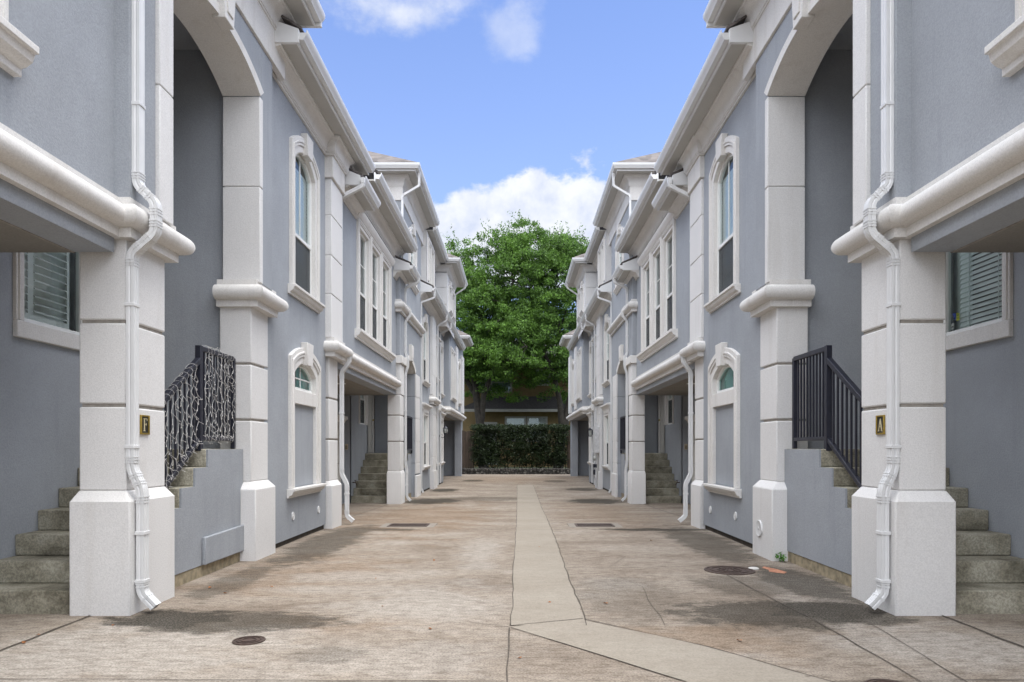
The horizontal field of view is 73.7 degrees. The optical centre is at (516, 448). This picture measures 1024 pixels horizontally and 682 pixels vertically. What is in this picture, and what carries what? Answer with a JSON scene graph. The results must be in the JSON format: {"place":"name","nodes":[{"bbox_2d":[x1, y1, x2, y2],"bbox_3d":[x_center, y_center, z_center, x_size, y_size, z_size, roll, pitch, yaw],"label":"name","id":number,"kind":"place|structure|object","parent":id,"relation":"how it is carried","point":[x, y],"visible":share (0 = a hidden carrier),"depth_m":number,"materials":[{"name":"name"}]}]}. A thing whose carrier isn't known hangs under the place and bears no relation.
{"place":"outdoors","nodes":[
{"label":"outdoors","id":0,"kind":"place"},
{"bbox_2d":[0,474,1023,681],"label":"driveway","id":1,"kind":"structure","parent":0,"point":[327,606],"depth_m":5.28,"materials":[{"name":"concrete"}]},
{"bbox_2d":[0,0,375,615],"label":"townhouse","id":2,"kind":"structure","parent":1,"relation":"on","point":[162,188],"depth_m":6.22,"materials":[{"name":"grey paint"}]},
{"bbox_2d":[0,0,8,21],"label":"window","id":3,"kind":"structure","parent":2,"relation":"in","point":[4,4],"depth_m":4.11,"materials":[{"name":"white plastic"}]},
{"bbox_2d":[13,252,81,350],"bbox_3d":[-4.457,-1.869,6.500,0.297,1.938,1.800,0,0,0],"label":"window","id":4,"kind":"structure","parent":2,"relation":"in","point":[43,283],"depth_m":6.55,"materials":[{"name":"white plastic"}]},
{"bbox_2d":[140,415,149,434],"bbox_3d":[-3.062,-0.195,5.630,0.016,0.160,0.130,0,0,0],"label":"door plaque","id":5,"kind":"object","parent":2,"relation":"attached to","point":[144,424],"depth_m":5.62,"materials":[{"name":"gold metal"}]},
{"bbox_2d":[164,345,235,487],"bbox_3d":[-3.280,-0.090,6.765,0.060,1.949,2.330,0,0,0],"label":"stair railing","id":6,"kind":"object","parent":2,"relation":"attached to","point":[198,362],"visible":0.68,"depth_m":7.03,"materials":[{"name":"black metal"}]},
{"bbox_2d":[162,345,237,488],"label":"string lights","id":7,"kind":"object","parent":6,"relation":"attached to","point":[197,410],"visible":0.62,"depth_m":7.10,"materials":[{"name":"white plastic"}]},
{"bbox_2d":[287,342,326,497],"bbox_3d":[-3.125,-0.427,9.980,0.281,2.205,1.540,0,0,0],"label":"window","id":8,"kind":"structure","parent":2,"relation":"in","point":[304,405],"depth_m":9.99,"materials":[{"name":"white paint"}]},
{"bbox_2d":[288,133,325,313],"bbox_3d":[-3.099,-3.323,9.970,0.227,2.427,1.440,0,0,0],"label":"window","id":9,"kind":"structure","parent":2,"relation":"in","point":[304,257],"depth_m":10.10,"materials":[{"name":"white plastic"}]},
{"bbox_2d":[232,636,265,645],"bbox_3d":[-1.805,1.294,4.610,0.213,0.013,0.213,0,0,0],"label":"cleanout cover","id":10,"kind":"object","parent":1,"relation":"on","point":[247,640],"visible":1,"depth_m":4.59,"materials":[{"name":"metal"}]},
{"bbox_2d":[324,135,439,528],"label":"townhouse","id":11,"kind":"structure","parent":1,"relation":"on","point":[381,218],"depth_m":16.16,"materials":[{"name":"white paint"}]},
{"bbox_2d":[337,415,347,482],"bbox_3d":[-4.420,0.273,14.785,0.200,2.246,5.470,0,0,0],"label":"garage door","id":12,"kind":"structure","parent":11,"relation":"in","point":[345,417],"depth_m":17.23,"materials":[{"name":"paint"}]},
{"bbox_2d":[359,395,367,424],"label":"window","id":13,"kind":"structure","parent":11,"relation":"in","point":[363,399],"depth_m":19.63,"materials":[{"name":"white plastic"}]},
{"bbox_2d":[356,217,371,335],"bbox_3d":[-3.114,-3.401,13.810,0.152,2.201,1.140,0,0,0],"label":"window","id":14,"kind":"structure","parent":11,"relation":"in","point":[363,301],"depth_m":14.19,"materials":[{"name":"white plastic"}]},
{"bbox_2d":[367,395,374,452],"bbox_3d":[-4.390,-0.957,20.470,0.120,2.185,1.080,0,0,0],"label":"door","id":15,"kind":"structure","parent":11,"relation":"in","point":[370,448],"depth_m":20.67,"materials":[{"name":"paint"}]},
{"bbox_2d":[372,237,381,343],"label":"window","id":16,"kind":"structure","parent":11,"relation":"in","point":[376,251],"depth_m":15.34,"materials":[{"name":"white plastic"}]},
{"bbox_2d":[382,252,391,351],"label":"window","id":17,"kind":"structure","parent":11,"relation":"in","point":[386,265],"depth_m":16.49,"materials":[{"name":"white plastic"}]},
{"bbox_2d":[403,416,411,452],"bbox_3d":[-3.090,-0.289,19.290,0.060,1.282,1.780,0,0,0],"label":"stair railing","id":18,"kind":"object","parent":11,"relation":"attached to","point":[409,432],"visible":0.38,"depth_m":19.75,"materials":[{"name":"black metal"}]},
{"bbox_2d":[408,224,419,294],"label":"window","id":19,"kind":"structure","parent":11,"relation":"in","point":[412,258],"depth_m":19.80,"materials":[{"name":"white plastic"}]},
{"bbox_2d":[380,523,437,526],"bbox_3d":[-1.835,1.320,11.665,0.910,0.034,0.630,0,0,0],"label":"drain grate","id":20,"kind":"object","parent":1,"relation":"on","point":[409,524],"visible":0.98,"depth_m":11.67,"materials":[{"name":"metal"}]},
{"bbox_2d":[0,485,1023,681],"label":"paving joints","id":21,"kind":"object","parent":1,"relation":"on","point":[586,624],"visible":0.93,"depth_m":4.60,"materials":[{"name":"grey concrete"}]},
{"bbox_2d":[462,468,569,473],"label":"stone kerb","id":22,"kind":"structure","parent":1,"relation":"on","point":[516,471],"depth_m":38.01,"materials":[{"name":"grey stone"}]},
{"bbox_2d":[567,523,621,526],"bbox_3d":[1.335,1.320,11.665,0.890,0.034,0.630,0,0,0],"label":"drain grate","id":23,"kind":"object","parent":1,"relation":"on","point":[593,524],"visible":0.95,"depth_m":11.62,"materials":[{"name":"metal"}]},
{"bbox_2d":[593,135,705,528],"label":"townhouse","id":24,"kind":"structure","parent":1,"relation":"on","point":[649,218],"depth_m":16.48,"materials":[{"name":"white paint"}]},
{"bbox_2d":[613,224,623,294],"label":"window","id":25,"kind":"structure","parent":24,"relation":"in","point":[619,229],"depth_m":19.97,"materials":[{"name":"white plastic"}]},
{"bbox_2d":[620,415,628,454],"bbox_3d":[3.090,-0.289,19.290,0.060,1.282,1.780,0,0,0],"label":"stair railing","id":26,"kind":"object","parent":24,"relation":"attached to","point":[622,432],"visible":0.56,"depth_m":19.62,"materials":[{"name":"black metal"}]},
{"bbox_2d":[641,252,649,350],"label":"window","id":27,"kind":"structure","parent":24,"relation":"in","point":[645,266],"depth_m":16.53,"materials":[{"name":"white plastic"}]},
{"bbox_2d":[650,236,660,343],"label":"window","id":28,"kind":"structure","parent":24,"relation":"in","point":[655,309],"depth_m":15.35,"materials":[{"name":"white plastic"}]},
{"bbox_2d":[658,395,664,452],"bbox_3d":[4.390,-0.957,20.470,0.120,2.185,1.080,0,0,0],"label":"door","id":29,"kind":"structure","parent":24,"relation":"in","point":[661,427],"depth_m":20.60,"materials":[{"name":"paint"}]},
{"bbox_2d":[661,217,675,335],"bbox_3d":[3.114,-3.401,13.810,0.152,2.201,1.140,0,0,0],"label":"window","id":30,"kind":"structure","parent":24,"relation":"in","point":[668,300],"depth_m":14.18,"materials":[{"name":"white plastic"}]},
{"bbox_2d":[664,395,673,424],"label":"window","id":31,"kind":"structure","parent":24,"relation":"in","point":[668,399],"depth_m":19.69,"materials":[{"name":"white plastic"}]},
{"bbox_2d":[685,414,695,481],"bbox_3d":[4.420,0.273,14.785,0.200,2.246,5.470,0,0,0],"label":"garage door","id":32,"kind":"structure","parent":24,"relation":"in","point":[686,417],"depth_m":17.18,"materials":[{"name":"paint"}]},
{"bbox_2d":[511,485,829,681],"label":"paving strip","id":33,"kind":"object","parent":1,"relation":"on","point":[540,579],"visible":0.99,"depth_m":4.89,"materials":[{"name":"concrete"}]},
{"bbox_2d":[704,566,755,574],"bbox_3d":[2.270,1.294,7.270,0.526,0.013,0.526,0,0,0],"label":"manhole cover","id":34,"kind":"object","parent":1,"relation":"on","point":[731,570],"visible":1,"depth_m":7.22,"materials":[{"name":"metal"}]},
{"bbox_2d":[762,567,785,572],"bbox_3d":[2.750,1.296,7.290,0.180,0.001,0.420,0,0,0],"label":"paint mark","id":35,"kind":"object","parent":1,"relation":"on","point":[774,570],"visible":1,"depth_m":7.25,"materials":[{"name":"paint"}]},
{"bbox_2d":[775,552,785,561],"bbox_3d":[3.043,1.246,7.821,0.115,0.128,0.162,0,0,-30],"label":"weed","id":36,"kind":"object","parent":1,"relation":"on","point":[782,558],"visible":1,"depth_m":7.82,"materials":[{"name":"green plant"}]},
{"bbox_2d":[654,0,1023,615],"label":"townhouse","id":37,"kind":"structure","parent":1,"relation":"on","point":[864,188],"depth_m":6.24,"materials":[{"name":"grey paint"}]},
{"bbox_2d":[702,342,741,497],"bbox_3d":[3.070,-0.427,9.980,0.281,2.205,1.540,0,0,0],"label":"window","id":38,"kind":"structure","parent":37,"relation":"in","point":[724,404],"depth_m":10.01,"materials":[{"name":"white paint"}]},
{"bbox_2d":[703,133,740,313],"bbox_3d":[3.043,-3.323,9.970,0.227,2.427,1.440,0,0,0],"label":"window","id":39,"kind":"structure","parent":37,"relation":"in","point":[724,284],"depth_m":10.11,"materials":[{"name":"white plastic"}]},
{"bbox_2d":[792,345,861,487],"bbox_3d":[3.225,-0.090,6.765,0.060,1.949,2.330,0,0,0],"label":"stair railing","id":40,"kind":"object","parent":37,"relation":"attached to","point":[831,367],"visible":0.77,"depth_m":7.03,"materials":[{"name":"black metal"}]},
{"bbox_2d":[876,415,884,434],"bbox_3d":[3.007,-0.195,5.638,0.016,0.160,0.125,0,0,0],"label":"door plaque","id":41,"kind":"object","parent":37,"relation":"attached to","point":[880,424],"depth_m":5.63,"materials":[{"name":"gold metal"}]},
{"bbox_2d":[943,252,1012,350],"bbox_3d":[4.367,-1.904,6.500,0.227,1.868,1.200,0,0,0],"label":"window","id":42,"kind":"structure","parent":37,"relation":"in","point":[964,334],"depth_m":6.46,"materials":[{"name":"white plastic"}]},
{"bbox_2d":[1015,0,1023,20],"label":"window","id":43,"kind":"structure","parent":37,"relation":"in","point":[1019,4],"depth_m":4.11,"materials":[{"name":"white plastic"}]},
{"bbox_2d":[864,679,900,681],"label":"valve cover","id":44,"kind":"object","parent":1,"relation":"on","point":[878,680],"visible":1,"depth_m":3.79,"materials":[{"name":"metal"}]},
{"bbox_2d":[302,0,725,329],"label":"sky","id":45,"kind":"structure","parent":0,"point":[528,107],"materials":[{"name":"blue"}]},
{"bbox_2d":[474,467,569,473],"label":"planting bed","id":46,"kind":"object","parent":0,"point":[520,467],"depth_m":44.89,"materials":[{"name":"brown soil"}]},
{"bbox_2d":[462,430,473,468],"bbox_3d":[-3.425,0.236,38.971,2.050,2.528,0.178,0,0,0],"label":"wooden fence","id":47,"kind":"object","parent":46,"relation":"on","point":[467,463],"visible":0.12,"depth_m":38.88,"materials":[{"name":"brown wood"}]},
{"bbox_2d":[443,219,545,468],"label":"tree","id":48,"kind":"object","parent":46,"relation":"on","point":[476,368],"visible":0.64,"depth_m":40.84,"materials":[{"name":"green plant"}]},
{"bbox_2d":[468,423,569,468],"bbox_3d":[0.233,0.025,39.080,5.989,2.956,1.626,0,0,0],"label":"hedge","id":49,"kind":"object","parent":46,"relation":"on","point":[537,444],"visible":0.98,"depth_m":38.75,"materials":[{"name":"green plant"}]},
{"bbox_2d":[454,211,589,468],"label":"tree","id":50,"kind":"object","parent":46,"relation":"on","point":[556,254],"visible":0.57,"depth_m":40.88,"materials":[{"name":"green plant"}]},
{"bbox_2d":[567,430,569,470],"bbox_3d":[3.675,0.218,38.771,1.550,2.564,0.178,0,0,0],"label":"wooden fence","id":51,"kind":"object","parent":46,"relation":"on","point":[568,455],"visible":0.02,"depth_m":38.69,"materials":[{"name":"brown wood"}]},
{"label":"ground","id":52,"kind":"structure","parent":0,"visible":0},
{"bbox_2d":[419,227,472,492],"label":"townhouse","id":53,"kind":"structure","parent":52,"relation":"on","point":[445,342],"depth_m":26.01,"materials":[{"name":"white paint"}]},
{"bbox_2d":[422,314,430,387],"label":"window","id":54,"kind":"structure","parent":53,"relation":"in","point":[425,338],"depth_m":23.23,"materials":[{"name":"white plastic"}]},
{"bbox_2d":[422,402,432,469],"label":"window","id":55,"kind":"structure","parent":53,"relation":"in","point":[426,408],"depth_m":23.23,"materials":[{"name":"white plastic"}]},
{"bbox_2d":[426,238,431,283],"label":"window","id":56,"kind":"structure","parent":53,"relation":"in","point":[429,242],"depth_m":22.80,"materials":[{"name":"white plastic"}]},
{"bbox_2d":[432,245,434,287],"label":"window","id":57,"kind":"structure","parent":53,"relation":"in","point":[433,251],"depth_m":23.55,"materials":[{"name":"white plastic"}]},
{"bbox_2d":[436,335,440,382],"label":"window","id":58,"kind":"structure","parent":53,"relation":"in","point":[436,335],"depth_m":26.20,"materials":[{"name":"white plastic"}]},
{"bbox_2d":[436,408,440,465],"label":"window","id":59,"kind":"structure","parent":53,"relation":"in","point":[436,408],"depth_m":26.20,"materials":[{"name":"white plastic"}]},
{"bbox_2d":[439,341,444,397],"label":"window","id":60,"kind":"structure","parent":53,"relation":"in","point":[442,351],"depth_m":28.06,"materials":[{"name":"white plastic"}]},
{"bbox_2d":[439,412,445,465],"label":"window","id":61,"kind":"structure","parent":53,"relation":"in","point":[443,414],"depth_m":28.10,"materials":[{"name":"white plastic"}]},
{"bbox_2d":[439,423,447,437],"bbox_3d":[-2.866,-0.710,27.000,0.348,0.580,0.216,0,0,0],"label":"wall lantern","id":62,"kind":"object","parent":53,"relation":"attached to","point":[445,430],"depth_m":26.95,"materials":[{"name":"grey glass"}]},
{"bbox_2d":[448,281,453,316],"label":"window","id":63,"kind":"structure","parent":53,"relation":"in","point":[450,282],"depth_m":27.05,"materials":[{"name":"white plastic"}]},
{"bbox_2d":[451,346,454,401],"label":"window","id":64,"kind":"structure","parent":53,"relation":"in","point":[452,350],"depth_m":29.45,"materials":[{"name":"white plastic"}]},
{"bbox_2d":[451,288,455,321],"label":"window","id":65,"kind":"structure","parent":53,"relation":"in","point":[453,290],"depth_m":28.27,"materials":[{"name":"white plastic"}]},
{"bbox_2d":[453,351,456,402],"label":"window","id":66,"kind":"structure","parent":53,"relation":"in","point":[454,353],"depth_m":30.96,"materials":[{"name":"white plastic"}]},
{"bbox_2d":[458,359,461,406],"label":"window","id":67,"kind":"structure","parent":53,"relation":"in","point":[459,362],"depth_m":33.68,"materials":[{"name":"white plastic"}]},
{"bbox_2d":[462,340,569,466],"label":"yellow house","id":68,"kind":"structure","parent":52,"relation":"on","point":[532,410],"depth_m":46.48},
{"bbox_2d":[484,422,496,463],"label":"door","id":69,"kind":"structure","parent":68,"relation":"in","point":[485,423],"depth_m":46.44,"materials":[{"name":"grey"}]},
{"bbox_2d":[490,374,511,392],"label":"window","id":70,"kind":"structure","parent":68,"relation":"in","point":[508,385],"depth_m":46.47,"materials":[{"name":"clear glass"}]},
{"bbox_2d":[505,416,525,441],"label":"window","id":71,"kind":"structure","parent":68,"relation":"in","point":[507,421],"depth_m":46.47,"materials":[{"name":"clear glass"}]},
{"bbox_2d":[527,416,547,435],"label":"window","id":72,"kind":"structure","parent":68,"relation":"in","point":[534,421],"depth_m":46.47,"materials":[{"name":"clear glass"}]},
{"bbox_2d":[535,369,549,385],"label":"window","id":73,"kind":"structure","parent":68,"relation":"in","point":[547,381],"depth_m":46.44,"materials":[{"name":"clear glass"}]},
{"bbox_2d":[559,226,613,492],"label":"townhouse","id":74,"kind":"structure","parent":52,"relation":"on","point":[587,342],"depth_m":26.20,"materials":[{"name":"white paint"}]},
{"bbox_2d":[570,359,573,406],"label":"window","id":75,"kind":"structure","parent":74,"relation":"in","point":[572,404],"depth_m":33.70,"materials":[{"name":"white plastic"}]},
{"bbox_2d":[575,351,578,402],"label":"window","id":76,"kind":"structure","parent":74,"relation":"in","point":[576,400],"depth_m":30.96,"materials":[{"name":"white plastic"}]},
{"bbox_2d":[576,288,580,322],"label":"window","id":77,"kind":"structure","parent":74,"relation":"in","point":[579,291],"depth_m":28.37,"materials":[{"name":"white plastic"}]},
{"bbox_2d":[577,346,581,401],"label":"window","id":78,"kind":"structure","parent":74,"relation":"in","point":[579,398],"depth_m":29.22,"materials":[{"name":"white plastic"}]},
{"bbox_2d":[579,281,583,316],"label":"window","id":79,"kind":"structure","parent":74,"relation":"in","point":[581,284],"depth_m":27.17,"materials":[{"name":"white plastic"}]},
{"bbox_2d":[586,412,590,464],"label":"window","id":80,"kind":"structure","parent":74,"relation":"in","point":[588,414],"depth_m":28.10,"materials":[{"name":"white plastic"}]},
{"bbox_2d":[588,428,592,436],"bbox_3d":[2.928,-0.665,26.850,0.235,0.390,0.180,0,0,0],"label":"wall lantern","id":81,"kind":"object","parent":74,"relation":"attached to","point":[590,432],"depth_m":26.79,"materials":[{"name":"black metal"}]},
{"bbox_2d":[587,341,593,398],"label":"window","id":82,"kind":"structure","parent":74,"relation":"in","point":[589,395],"depth_m":28.06,"materials":[{"name":"white plastic"}]},
{"bbox_2d":[591,335,596,382],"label":"window","id":83,"kind":"structure","parent":74,"relation":"in","point":[592,340],"depth_m":26.20,"materials":[{"name":"white plastic"}]},
{"bbox_2d":[593,407,598,487],"bbox_3d":[2.845,-0.050,24.475,0.190,2.900,0.550,0,0,0],"label":"electric meter","id":84,"kind":"object","parent":74,"relation":"attached to","point":[595,439],"visible":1,"depth_m":24.36,"materials":[{"name":"grey metal"}]},
{"bbox_2d":[598,247,599,286],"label":"window","id":85,"kind":"structure","parent":74,"relation":"in","point":[599,247],"depth_m":23.55,"materials":[{"name":"white plastic"}]},
{"bbox_2d":[600,238,604,284],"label":"window","id":86,"kind":"structure","parent":74,"relation":"in","point":[602,246],"depth_m":22.80,"materials":[{"name":"white plastic"}]},
{"bbox_2d":[600,403,609,469],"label":"window","id":87,"kind":"structure","parent":74,"relation":"in","point":[606,407],"depth_m":23.30,"materials":[{"name":"white plastic"}]},
{"bbox_2d":[601,314,609,387],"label":"window","id":88,"kind":"structure","parent":74,"relation":"in","point":[606,318],"depth_m":23.16,"materials":[{"name":"white plastic"}]}
]}

